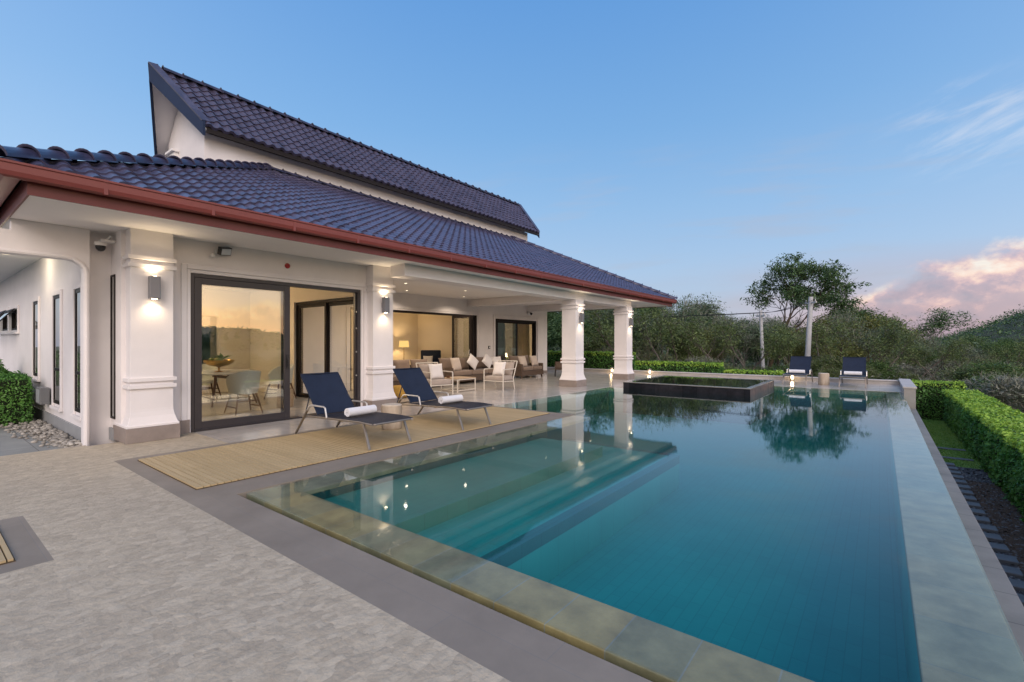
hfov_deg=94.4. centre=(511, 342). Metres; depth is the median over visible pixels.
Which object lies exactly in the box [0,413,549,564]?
deck underlay
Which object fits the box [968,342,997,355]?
thin crowned tree
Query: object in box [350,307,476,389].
folding door
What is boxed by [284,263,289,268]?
alarm light
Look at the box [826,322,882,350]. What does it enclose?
bare tree
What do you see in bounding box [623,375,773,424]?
raised spa
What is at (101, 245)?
security camera
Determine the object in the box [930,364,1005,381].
wild shrub
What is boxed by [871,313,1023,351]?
hill
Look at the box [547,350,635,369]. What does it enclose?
clipped hedge
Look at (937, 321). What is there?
slender tree
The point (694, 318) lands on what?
slender tree
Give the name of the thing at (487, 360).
scatter cushion
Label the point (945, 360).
slim tree
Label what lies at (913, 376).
wild shrub
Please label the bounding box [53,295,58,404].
window
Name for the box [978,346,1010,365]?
slim tree
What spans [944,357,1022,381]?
wild shrub
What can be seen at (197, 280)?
sliding door
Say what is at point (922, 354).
slim tree
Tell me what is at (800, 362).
sun lounger
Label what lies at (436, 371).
scatter cushion
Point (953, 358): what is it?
slim tree
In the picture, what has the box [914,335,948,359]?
bare tree
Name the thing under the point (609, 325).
slim tree
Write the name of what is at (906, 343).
slim tree
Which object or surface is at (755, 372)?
clipped hedge
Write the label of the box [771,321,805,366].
slim tree
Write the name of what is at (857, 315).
broadleaf tree
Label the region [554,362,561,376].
wicker chair
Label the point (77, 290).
window
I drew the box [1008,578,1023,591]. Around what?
stepping stone
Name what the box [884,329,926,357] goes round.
bare tree
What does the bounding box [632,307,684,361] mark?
broadleaf tree
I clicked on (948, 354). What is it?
slim tree
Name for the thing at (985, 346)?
bright green tree
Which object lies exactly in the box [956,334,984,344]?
broadleaf tree
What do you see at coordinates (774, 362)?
broadleaf tree
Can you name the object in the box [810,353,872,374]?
wild shrub
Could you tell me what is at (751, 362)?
distant woodland
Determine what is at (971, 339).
slender tree
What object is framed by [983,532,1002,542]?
stepping stone
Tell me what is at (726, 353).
dry tree
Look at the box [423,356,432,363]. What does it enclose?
scatter cushion
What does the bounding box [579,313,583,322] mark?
wall lamp
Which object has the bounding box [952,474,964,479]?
stepping stone
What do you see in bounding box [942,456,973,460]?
stepping stone
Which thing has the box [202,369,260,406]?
dining table
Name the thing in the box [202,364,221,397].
dining chair
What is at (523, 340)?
curtain
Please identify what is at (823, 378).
stump stool
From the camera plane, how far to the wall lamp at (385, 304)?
10.19 m
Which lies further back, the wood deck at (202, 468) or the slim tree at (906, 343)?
the slim tree at (906, 343)
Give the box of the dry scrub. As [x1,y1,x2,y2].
[651,360,1005,381]
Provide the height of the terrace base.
1.150 m
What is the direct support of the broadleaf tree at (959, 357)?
on the ground at (1021, 409)
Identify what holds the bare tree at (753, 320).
on the ground at (1021, 409)
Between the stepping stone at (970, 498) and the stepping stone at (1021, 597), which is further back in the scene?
the stepping stone at (970, 498)
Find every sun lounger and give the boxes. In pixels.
[295,372,413,449]
[393,367,493,429]
[782,356,812,384]
[838,357,867,387]
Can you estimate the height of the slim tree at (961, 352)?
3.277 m
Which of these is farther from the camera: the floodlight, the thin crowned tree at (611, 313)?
the thin crowned tree at (611, 313)
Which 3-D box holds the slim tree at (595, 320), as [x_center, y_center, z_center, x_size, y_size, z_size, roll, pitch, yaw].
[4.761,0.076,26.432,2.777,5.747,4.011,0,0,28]
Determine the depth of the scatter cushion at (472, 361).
16.88 m
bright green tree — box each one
[900,346,941,377]
[972,338,1022,362]
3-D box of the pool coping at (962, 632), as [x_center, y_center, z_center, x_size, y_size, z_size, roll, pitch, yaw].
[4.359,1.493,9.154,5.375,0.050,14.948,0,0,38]
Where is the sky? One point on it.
(683, 147)
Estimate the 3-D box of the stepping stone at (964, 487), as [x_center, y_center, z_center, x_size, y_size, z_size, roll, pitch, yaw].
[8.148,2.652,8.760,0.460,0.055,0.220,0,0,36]
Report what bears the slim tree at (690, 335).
on the ground at (1021, 409)
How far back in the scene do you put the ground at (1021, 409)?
69.72 m
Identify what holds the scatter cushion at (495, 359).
on the wicker sofa at (477, 372)
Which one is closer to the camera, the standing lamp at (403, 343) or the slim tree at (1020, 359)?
the standing lamp at (403, 343)
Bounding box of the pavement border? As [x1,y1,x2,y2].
[0,406,651,681]
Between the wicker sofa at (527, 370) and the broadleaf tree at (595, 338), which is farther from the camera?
the broadleaf tree at (595, 338)
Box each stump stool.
[381,403,401,429]
[818,373,829,384]
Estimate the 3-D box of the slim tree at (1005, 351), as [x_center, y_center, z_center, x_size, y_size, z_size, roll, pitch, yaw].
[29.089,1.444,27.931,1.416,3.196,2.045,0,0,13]
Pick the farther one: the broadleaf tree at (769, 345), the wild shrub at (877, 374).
the broadleaf tree at (769, 345)
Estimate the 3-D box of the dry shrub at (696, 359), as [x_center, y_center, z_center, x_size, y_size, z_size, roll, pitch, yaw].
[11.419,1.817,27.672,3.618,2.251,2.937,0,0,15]
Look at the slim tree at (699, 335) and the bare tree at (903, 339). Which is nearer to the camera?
the slim tree at (699, 335)
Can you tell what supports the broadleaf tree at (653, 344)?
on the ground at (1021, 409)
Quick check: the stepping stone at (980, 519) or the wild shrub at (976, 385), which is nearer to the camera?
the stepping stone at (980, 519)
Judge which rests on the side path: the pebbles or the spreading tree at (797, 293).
the pebbles
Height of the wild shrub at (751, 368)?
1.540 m
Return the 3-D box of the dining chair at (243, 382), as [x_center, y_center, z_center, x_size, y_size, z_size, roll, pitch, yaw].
[-5.495,1.008,9.725,0.604,0.884,0.628,0,0,38]
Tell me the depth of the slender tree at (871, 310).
44.06 m
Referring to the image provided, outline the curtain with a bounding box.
[518,324,529,361]
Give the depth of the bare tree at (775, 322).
37.15 m
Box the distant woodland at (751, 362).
[549,339,1022,368]
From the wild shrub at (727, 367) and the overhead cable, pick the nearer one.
the wild shrub at (727, 367)
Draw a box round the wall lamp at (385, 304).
[382,297,389,312]
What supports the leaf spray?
on the fruit
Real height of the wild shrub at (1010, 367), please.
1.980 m
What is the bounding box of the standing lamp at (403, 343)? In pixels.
[399,341,408,346]
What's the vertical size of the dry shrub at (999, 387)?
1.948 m
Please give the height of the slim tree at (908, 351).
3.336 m
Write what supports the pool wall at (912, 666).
on the terrace base
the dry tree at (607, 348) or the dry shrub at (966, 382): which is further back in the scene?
the dry tree at (607, 348)
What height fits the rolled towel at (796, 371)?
0.121 m
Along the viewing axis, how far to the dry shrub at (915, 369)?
28.74 m
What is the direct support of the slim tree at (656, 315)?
on the ground at (1021, 409)
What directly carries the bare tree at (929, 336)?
on the ground at (1021, 409)
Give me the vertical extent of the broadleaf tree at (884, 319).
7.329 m
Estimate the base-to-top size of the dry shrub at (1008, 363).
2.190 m
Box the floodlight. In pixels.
[210,246,231,257]
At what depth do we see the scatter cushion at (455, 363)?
16.26 m
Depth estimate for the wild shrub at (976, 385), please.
20.31 m
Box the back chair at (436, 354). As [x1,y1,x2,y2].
[421,350,440,363]
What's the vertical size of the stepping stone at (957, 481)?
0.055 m
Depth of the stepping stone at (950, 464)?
10.21 m
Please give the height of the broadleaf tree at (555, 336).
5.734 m
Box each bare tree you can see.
[641,291,710,353]
[685,308,737,331]
[711,315,765,367]
[712,313,749,366]
[733,313,778,368]
[755,313,801,364]
[778,316,806,339]
[818,306,875,347]
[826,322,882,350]
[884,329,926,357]
[907,327,948,345]
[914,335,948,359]
[956,344,989,364]
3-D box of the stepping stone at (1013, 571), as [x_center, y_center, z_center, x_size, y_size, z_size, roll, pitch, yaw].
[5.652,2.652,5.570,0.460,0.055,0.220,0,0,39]
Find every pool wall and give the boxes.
[311,420,590,498]
[609,410,920,681]
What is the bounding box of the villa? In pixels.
[0,61,676,445]
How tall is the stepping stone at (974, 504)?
0.055 m
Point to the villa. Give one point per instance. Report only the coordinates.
(106, 349)
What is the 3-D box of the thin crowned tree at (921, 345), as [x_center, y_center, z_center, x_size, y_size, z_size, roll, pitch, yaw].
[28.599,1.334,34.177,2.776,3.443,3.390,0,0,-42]
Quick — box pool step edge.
[480,439,679,566]
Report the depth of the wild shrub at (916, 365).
36.03 m
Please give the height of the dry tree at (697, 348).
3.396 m
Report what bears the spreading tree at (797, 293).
on the ground at (1021, 409)
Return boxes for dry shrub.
[684,354,725,364]
[888,361,926,374]
[917,365,941,380]
[928,358,961,375]
[960,379,982,389]
[966,370,1023,410]
[982,360,1023,367]
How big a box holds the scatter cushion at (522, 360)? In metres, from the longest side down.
0.460 x 0.460 x 0.150 m
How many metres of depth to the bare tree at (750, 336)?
36.01 m
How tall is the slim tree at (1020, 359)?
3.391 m
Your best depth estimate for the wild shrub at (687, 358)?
29.50 m
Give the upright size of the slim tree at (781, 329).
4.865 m
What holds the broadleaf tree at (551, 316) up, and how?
on the ground at (1021, 409)
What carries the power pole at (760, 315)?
on the ground at (1021, 409)
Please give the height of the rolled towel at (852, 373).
0.121 m
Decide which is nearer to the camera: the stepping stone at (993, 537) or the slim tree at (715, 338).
the stepping stone at (993, 537)
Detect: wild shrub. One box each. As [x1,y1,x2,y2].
[666,350,707,361]
[670,354,703,360]
[695,357,745,369]
[738,364,770,370]
[758,361,792,375]
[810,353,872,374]
[813,365,846,377]
[831,360,881,378]
[831,363,882,378]
[866,358,907,379]
[886,370,922,380]
[896,361,928,368]
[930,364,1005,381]
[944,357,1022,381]
[957,363,1023,372]
[964,372,1020,388]
[967,368,1023,382]
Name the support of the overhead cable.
attached to the power pole at (760, 315)
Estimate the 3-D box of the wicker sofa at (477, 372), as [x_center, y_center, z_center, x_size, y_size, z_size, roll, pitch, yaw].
[-1.494,0.998,17.416,0.940,0.905,2.900,0,0,38]
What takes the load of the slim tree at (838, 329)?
on the ground at (1021, 409)
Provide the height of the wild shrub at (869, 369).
1.924 m
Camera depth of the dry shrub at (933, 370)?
33.72 m
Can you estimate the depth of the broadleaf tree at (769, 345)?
32.89 m
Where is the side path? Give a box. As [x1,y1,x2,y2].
[0,418,59,455]
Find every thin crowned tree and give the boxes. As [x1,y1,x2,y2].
[584,311,605,351]
[587,308,654,344]
[674,292,726,353]
[697,326,740,360]
[732,318,772,369]
[746,317,798,368]
[759,322,796,364]
[855,321,915,360]
[888,338,938,365]
[930,343,956,357]
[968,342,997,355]
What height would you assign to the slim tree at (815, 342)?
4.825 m
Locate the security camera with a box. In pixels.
[94,235,114,250]
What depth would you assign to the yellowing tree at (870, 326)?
38.49 m
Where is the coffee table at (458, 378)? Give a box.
[441,376,475,391]
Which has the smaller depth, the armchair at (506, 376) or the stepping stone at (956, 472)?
the stepping stone at (956, 472)
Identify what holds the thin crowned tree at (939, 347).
on the ground at (1021, 409)
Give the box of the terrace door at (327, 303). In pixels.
[296,297,352,399]
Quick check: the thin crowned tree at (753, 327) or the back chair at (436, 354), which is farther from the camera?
the thin crowned tree at (753, 327)
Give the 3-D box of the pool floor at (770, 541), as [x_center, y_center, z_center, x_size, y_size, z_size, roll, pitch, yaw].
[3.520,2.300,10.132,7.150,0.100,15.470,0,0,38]
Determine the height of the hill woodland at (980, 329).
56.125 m
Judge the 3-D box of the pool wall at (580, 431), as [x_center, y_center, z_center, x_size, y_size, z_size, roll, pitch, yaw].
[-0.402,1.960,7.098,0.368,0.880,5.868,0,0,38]
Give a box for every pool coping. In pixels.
[247,485,814,681]
[286,416,1023,681]
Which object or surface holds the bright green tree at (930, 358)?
on the ground at (1021, 409)
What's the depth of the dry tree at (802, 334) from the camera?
36.68 m
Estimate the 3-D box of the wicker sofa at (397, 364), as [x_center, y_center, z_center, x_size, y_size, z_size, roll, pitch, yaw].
[-3.314,0.998,14.905,0.940,0.905,2.500,0,0,38]
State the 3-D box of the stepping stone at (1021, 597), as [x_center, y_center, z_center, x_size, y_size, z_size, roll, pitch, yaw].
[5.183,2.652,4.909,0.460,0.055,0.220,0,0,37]
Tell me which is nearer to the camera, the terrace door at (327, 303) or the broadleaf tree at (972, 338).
the terrace door at (327, 303)
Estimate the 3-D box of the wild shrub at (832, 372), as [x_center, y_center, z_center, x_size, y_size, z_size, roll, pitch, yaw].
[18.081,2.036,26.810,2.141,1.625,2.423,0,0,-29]
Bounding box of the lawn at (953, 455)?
[922,419,982,469]
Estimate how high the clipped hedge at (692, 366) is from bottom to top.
1.896 m
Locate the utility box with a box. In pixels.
[36,386,49,404]
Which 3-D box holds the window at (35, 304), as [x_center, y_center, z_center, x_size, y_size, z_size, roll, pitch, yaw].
[-9.640,-0.075,9.615,0.620,1.510,0.020,0,0,38]
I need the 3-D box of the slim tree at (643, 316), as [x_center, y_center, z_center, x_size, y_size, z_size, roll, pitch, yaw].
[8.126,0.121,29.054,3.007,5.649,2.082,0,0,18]
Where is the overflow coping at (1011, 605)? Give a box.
[910,408,1023,661]
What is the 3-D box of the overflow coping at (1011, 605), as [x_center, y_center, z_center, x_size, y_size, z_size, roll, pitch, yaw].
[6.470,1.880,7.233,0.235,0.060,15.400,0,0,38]
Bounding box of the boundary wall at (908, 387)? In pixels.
[547,367,916,408]
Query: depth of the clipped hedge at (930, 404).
16.34 m
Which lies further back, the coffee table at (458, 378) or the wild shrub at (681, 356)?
the wild shrub at (681, 356)
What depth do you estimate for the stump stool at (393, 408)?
7.77 m
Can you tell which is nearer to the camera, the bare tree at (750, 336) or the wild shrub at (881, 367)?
the wild shrub at (881, 367)
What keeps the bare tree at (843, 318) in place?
on the ground at (1021, 409)
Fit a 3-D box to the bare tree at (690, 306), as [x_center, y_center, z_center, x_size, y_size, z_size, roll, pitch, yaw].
[13.009,-0.572,37.742,5.744,7.192,4.694,0,0,20]
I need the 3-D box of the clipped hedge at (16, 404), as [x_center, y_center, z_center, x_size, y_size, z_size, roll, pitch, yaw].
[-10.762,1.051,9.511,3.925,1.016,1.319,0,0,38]
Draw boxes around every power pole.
[756,310,765,366]
[805,297,816,376]
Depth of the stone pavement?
2.64 m
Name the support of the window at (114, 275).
in the villa
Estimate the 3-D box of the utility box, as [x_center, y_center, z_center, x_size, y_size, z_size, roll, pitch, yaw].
[-8.585,0.970,8.675,0.400,0.300,0.136,0,0,38]
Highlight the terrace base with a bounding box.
[206,393,608,416]
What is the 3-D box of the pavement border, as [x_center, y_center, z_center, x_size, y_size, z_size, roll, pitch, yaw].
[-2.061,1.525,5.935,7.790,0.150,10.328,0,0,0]
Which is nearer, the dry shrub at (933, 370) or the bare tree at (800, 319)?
the dry shrub at (933, 370)
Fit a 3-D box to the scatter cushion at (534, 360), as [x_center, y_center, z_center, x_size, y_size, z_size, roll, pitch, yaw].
[0.927,0.770,19.968,0.150,0.460,0.460,-25,-15,35]
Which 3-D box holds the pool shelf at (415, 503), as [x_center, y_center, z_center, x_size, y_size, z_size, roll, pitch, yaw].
[-0.331,1.924,5.970,1.118,0.648,4.168,0,0,38]
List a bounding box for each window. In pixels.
[0,308,16,329]
[0,310,6,330]
[33,301,37,375]
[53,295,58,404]
[75,288,79,412]
[110,274,115,418]
[496,319,535,361]
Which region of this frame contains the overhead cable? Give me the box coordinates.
[651,312,763,316]
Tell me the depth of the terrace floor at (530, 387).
14.01 m
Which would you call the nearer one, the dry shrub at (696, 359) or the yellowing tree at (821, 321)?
the dry shrub at (696, 359)
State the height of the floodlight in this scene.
0.206 m
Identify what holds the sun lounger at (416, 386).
on the wood deck at (202, 468)
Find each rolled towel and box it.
[344,405,376,416]
[438,394,462,403]
[789,369,804,372]
[844,371,861,374]
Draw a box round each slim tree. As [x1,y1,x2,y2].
[584,309,613,351]
[600,313,640,360]
[632,308,659,360]
[632,316,645,343]
[641,307,678,353]
[651,307,688,360]
[664,322,695,357]
[669,313,709,358]
[680,312,706,357]
[692,323,711,358]
[703,314,733,359]
[709,317,746,365]
[715,321,749,359]
[751,323,793,370]
[762,325,804,366]
[767,317,795,365]
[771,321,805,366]
[794,313,834,366]
[802,322,838,357]
[820,311,870,355]
[862,313,916,361]
[879,328,916,360]
[882,327,925,378]
[890,340,936,380]
[903,342,932,365]
[913,343,936,366]
[919,334,975,379]
[929,345,960,379]
[937,345,963,366]
[952,344,976,365]
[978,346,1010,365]
[990,340,1021,363]
[1006,338,1023,360]
[1009,337,1023,366]
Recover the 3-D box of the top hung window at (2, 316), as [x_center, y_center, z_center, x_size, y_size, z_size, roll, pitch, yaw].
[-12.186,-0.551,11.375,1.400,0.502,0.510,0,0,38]
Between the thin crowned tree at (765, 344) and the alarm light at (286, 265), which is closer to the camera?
the alarm light at (286, 265)
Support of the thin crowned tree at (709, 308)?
on the ground at (1021, 409)
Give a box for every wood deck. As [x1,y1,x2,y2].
[0,534,12,563]
[139,407,548,488]
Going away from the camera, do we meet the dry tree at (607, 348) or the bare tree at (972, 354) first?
the dry tree at (607, 348)
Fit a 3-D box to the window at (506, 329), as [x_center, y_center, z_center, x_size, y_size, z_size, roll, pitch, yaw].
[0.145,0.230,20.909,0.170,2.440,2.970,0,0,38]
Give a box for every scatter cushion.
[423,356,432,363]
[428,363,443,378]
[450,358,461,370]
[467,353,478,369]
[482,353,492,367]
[491,356,501,367]
[492,361,505,374]
[518,356,526,365]
[529,355,538,365]
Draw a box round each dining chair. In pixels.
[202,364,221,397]
[224,370,262,415]
[263,364,296,399]
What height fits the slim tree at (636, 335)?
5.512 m
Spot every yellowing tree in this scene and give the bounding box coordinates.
[688,324,726,360]
[782,338,842,365]
[799,314,864,341]
[813,336,873,359]
[842,312,934,362]
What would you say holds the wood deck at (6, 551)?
on the deck underlay
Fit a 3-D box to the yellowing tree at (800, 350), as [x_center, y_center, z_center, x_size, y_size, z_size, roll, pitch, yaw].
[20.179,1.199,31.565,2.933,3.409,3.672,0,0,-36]
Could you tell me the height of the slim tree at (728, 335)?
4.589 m
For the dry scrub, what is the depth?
28.31 m
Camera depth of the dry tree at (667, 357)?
29.49 m
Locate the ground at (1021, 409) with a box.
[655,346,1023,420]
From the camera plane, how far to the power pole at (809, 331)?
28.89 m
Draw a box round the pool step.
[507,464,678,581]
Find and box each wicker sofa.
[393,359,444,386]
[434,357,492,381]
[504,355,542,378]
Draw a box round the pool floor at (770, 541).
[548,411,907,681]
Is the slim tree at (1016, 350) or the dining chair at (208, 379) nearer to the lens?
the dining chair at (208, 379)
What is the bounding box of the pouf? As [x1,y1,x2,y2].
[393,385,406,397]
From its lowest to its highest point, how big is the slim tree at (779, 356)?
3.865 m
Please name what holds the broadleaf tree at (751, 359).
on the ground at (1021, 409)
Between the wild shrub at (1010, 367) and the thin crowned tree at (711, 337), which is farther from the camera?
the thin crowned tree at (711, 337)
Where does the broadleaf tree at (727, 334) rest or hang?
on the ground at (1021, 409)
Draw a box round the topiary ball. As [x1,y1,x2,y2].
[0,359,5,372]
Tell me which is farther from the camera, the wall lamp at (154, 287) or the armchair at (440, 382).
the armchair at (440, 382)
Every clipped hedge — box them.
[0,368,34,425]
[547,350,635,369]
[634,360,724,372]
[723,368,784,375]
[912,379,967,419]
[942,388,1023,521]
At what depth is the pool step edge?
4.90 m
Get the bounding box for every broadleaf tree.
[547,312,561,350]
[547,312,600,350]
[556,320,613,350]
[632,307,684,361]
[632,308,665,359]
[651,322,705,358]
[714,314,757,361]
[730,316,760,366]
[755,318,783,366]
[759,331,803,365]
[817,305,877,321]
[818,307,881,337]
[827,307,913,354]
[865,313,908,361]
[938,342,965,364]
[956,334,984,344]
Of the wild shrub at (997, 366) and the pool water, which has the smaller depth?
the pool water
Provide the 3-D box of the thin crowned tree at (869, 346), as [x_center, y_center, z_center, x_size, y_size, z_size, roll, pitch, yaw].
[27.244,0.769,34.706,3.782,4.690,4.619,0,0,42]
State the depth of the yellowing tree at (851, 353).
32.18 m
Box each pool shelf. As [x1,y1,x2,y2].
[324,438,601,533]
[416,440,667,556]
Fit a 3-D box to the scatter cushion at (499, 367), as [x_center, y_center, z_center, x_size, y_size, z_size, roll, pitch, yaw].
[-0.398,0.810,14.732,0.440,0.440,0.150,0,-16,32]
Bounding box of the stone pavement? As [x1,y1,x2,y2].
[0,432,510,681]
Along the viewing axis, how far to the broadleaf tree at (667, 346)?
30.90 m
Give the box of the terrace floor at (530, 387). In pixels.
[194,370,902,442]
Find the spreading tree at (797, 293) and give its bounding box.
[740,252,873,366]
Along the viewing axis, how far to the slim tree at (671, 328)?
27.23 m
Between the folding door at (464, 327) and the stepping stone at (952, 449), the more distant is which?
the folding door at (464, 327)
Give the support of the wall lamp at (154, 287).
attached to the villa
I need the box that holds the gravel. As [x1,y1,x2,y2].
[952,467,1023,593]
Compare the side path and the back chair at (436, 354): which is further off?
the back chair at (436, 354)
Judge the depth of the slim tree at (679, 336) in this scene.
29.97 m
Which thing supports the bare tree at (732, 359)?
on the ground at (1021, 409)
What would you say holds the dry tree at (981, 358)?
on the ground at (1021, 409)
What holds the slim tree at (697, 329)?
on the ground at (1021, 409)
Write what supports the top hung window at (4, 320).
in the villa
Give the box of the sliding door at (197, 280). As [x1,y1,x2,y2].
[191,273,359,431]
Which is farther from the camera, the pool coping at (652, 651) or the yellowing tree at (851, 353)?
the yellowing tree at (851, 353)
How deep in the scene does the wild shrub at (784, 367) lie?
27.27 m
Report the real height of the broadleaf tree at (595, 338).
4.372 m
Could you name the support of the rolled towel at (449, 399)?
on the sun lounger at (416, 386)
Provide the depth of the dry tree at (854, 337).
33.51 m
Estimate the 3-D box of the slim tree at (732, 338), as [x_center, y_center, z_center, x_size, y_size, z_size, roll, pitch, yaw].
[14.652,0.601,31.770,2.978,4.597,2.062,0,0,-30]
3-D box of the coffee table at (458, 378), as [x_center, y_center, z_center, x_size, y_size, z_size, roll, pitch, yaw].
[-1.621,1.252,14.313,0.720,0.395,0.800,0,0,38]
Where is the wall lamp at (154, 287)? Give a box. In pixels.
[148,276,160,298]
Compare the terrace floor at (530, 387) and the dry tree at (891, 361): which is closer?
the terrace floor at (530, 387)
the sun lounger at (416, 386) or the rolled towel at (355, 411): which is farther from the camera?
the sun lounger at (416, 386)
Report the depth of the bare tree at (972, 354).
37.61 m
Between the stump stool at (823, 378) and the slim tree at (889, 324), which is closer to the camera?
the stump stool at (823, 378)
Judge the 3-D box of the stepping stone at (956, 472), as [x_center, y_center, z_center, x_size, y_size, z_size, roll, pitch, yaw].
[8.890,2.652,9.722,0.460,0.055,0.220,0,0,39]
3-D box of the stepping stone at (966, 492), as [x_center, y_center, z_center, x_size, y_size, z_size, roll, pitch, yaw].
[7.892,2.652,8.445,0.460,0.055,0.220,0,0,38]
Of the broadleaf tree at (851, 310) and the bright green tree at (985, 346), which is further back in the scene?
the broadleaf tree at (851, 310)
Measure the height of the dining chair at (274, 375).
0.884 m
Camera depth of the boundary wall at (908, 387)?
18.09 m
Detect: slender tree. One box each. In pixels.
[669,300,713,328]
[846,307,888,360]
[909,307,977,360]
[951,332,987,355]
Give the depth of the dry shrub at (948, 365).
34.82 m
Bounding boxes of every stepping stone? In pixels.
[937,447,965,450]
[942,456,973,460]
[945,462,954,466]
[947,466,958,470]
[949,470,961,474]
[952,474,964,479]
[954,479,967,484]
[957,484,970,489]
[960,489,973,495]
[963,495,976,501]
[966,501,981,508]
[970,508,985,515]
[974,515,990,523]
[978,523,998,532]
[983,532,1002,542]
[989,542,1009,553]
[995,553,1019,565]
[1001,565,1023,578]
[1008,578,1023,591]
[1017,593,1023,605]
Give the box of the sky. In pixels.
[0,0,1023,338]
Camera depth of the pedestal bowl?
11.02 m
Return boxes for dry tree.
[584,333,613,351]
[632,336,673,360]
[668,338,712,358]
[706,332,739,364]
[784,322,832,354]
[800,320,873,352]
[802,321,842,351]
[872,349,912,375]
[953,352,1001,372]
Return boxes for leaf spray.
[211,353,228,358]
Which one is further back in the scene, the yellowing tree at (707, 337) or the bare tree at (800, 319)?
the bare tree at (800, 319)
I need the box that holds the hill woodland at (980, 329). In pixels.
[925,304,1023,343]
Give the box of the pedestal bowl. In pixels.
[203,359,233,371]
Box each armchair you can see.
[416,362,452,393]
[484,360,517,390]
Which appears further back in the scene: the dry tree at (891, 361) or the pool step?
the dry tree at (891, 361)
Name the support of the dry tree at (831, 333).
on the ground at (1021, 409)
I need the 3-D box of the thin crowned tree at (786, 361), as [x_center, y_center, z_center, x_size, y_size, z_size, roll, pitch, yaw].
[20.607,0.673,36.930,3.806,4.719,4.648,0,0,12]
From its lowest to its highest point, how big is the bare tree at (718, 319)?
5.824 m
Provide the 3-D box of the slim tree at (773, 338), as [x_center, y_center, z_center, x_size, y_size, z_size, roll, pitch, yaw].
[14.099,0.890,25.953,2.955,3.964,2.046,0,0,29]
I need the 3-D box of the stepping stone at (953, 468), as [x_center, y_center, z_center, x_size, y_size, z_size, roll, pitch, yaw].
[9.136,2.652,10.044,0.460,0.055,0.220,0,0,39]
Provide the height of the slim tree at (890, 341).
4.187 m
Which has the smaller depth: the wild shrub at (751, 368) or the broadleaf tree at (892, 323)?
the wild shrub at (751, 368)
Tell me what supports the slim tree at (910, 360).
on the ground at (1021, 409)
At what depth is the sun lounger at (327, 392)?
7.37 m
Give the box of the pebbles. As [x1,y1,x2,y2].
[0,419,81,447]
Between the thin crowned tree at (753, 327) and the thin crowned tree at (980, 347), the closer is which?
the thin crowned tree at (753, 327)
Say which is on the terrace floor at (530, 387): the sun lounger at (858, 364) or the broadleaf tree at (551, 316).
the sun lounger at (858, 364)
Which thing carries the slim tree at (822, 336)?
on the ground at (1021, 409)
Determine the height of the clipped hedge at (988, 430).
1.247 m
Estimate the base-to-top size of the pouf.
0.325 m
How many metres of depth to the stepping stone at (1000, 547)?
6.07 m

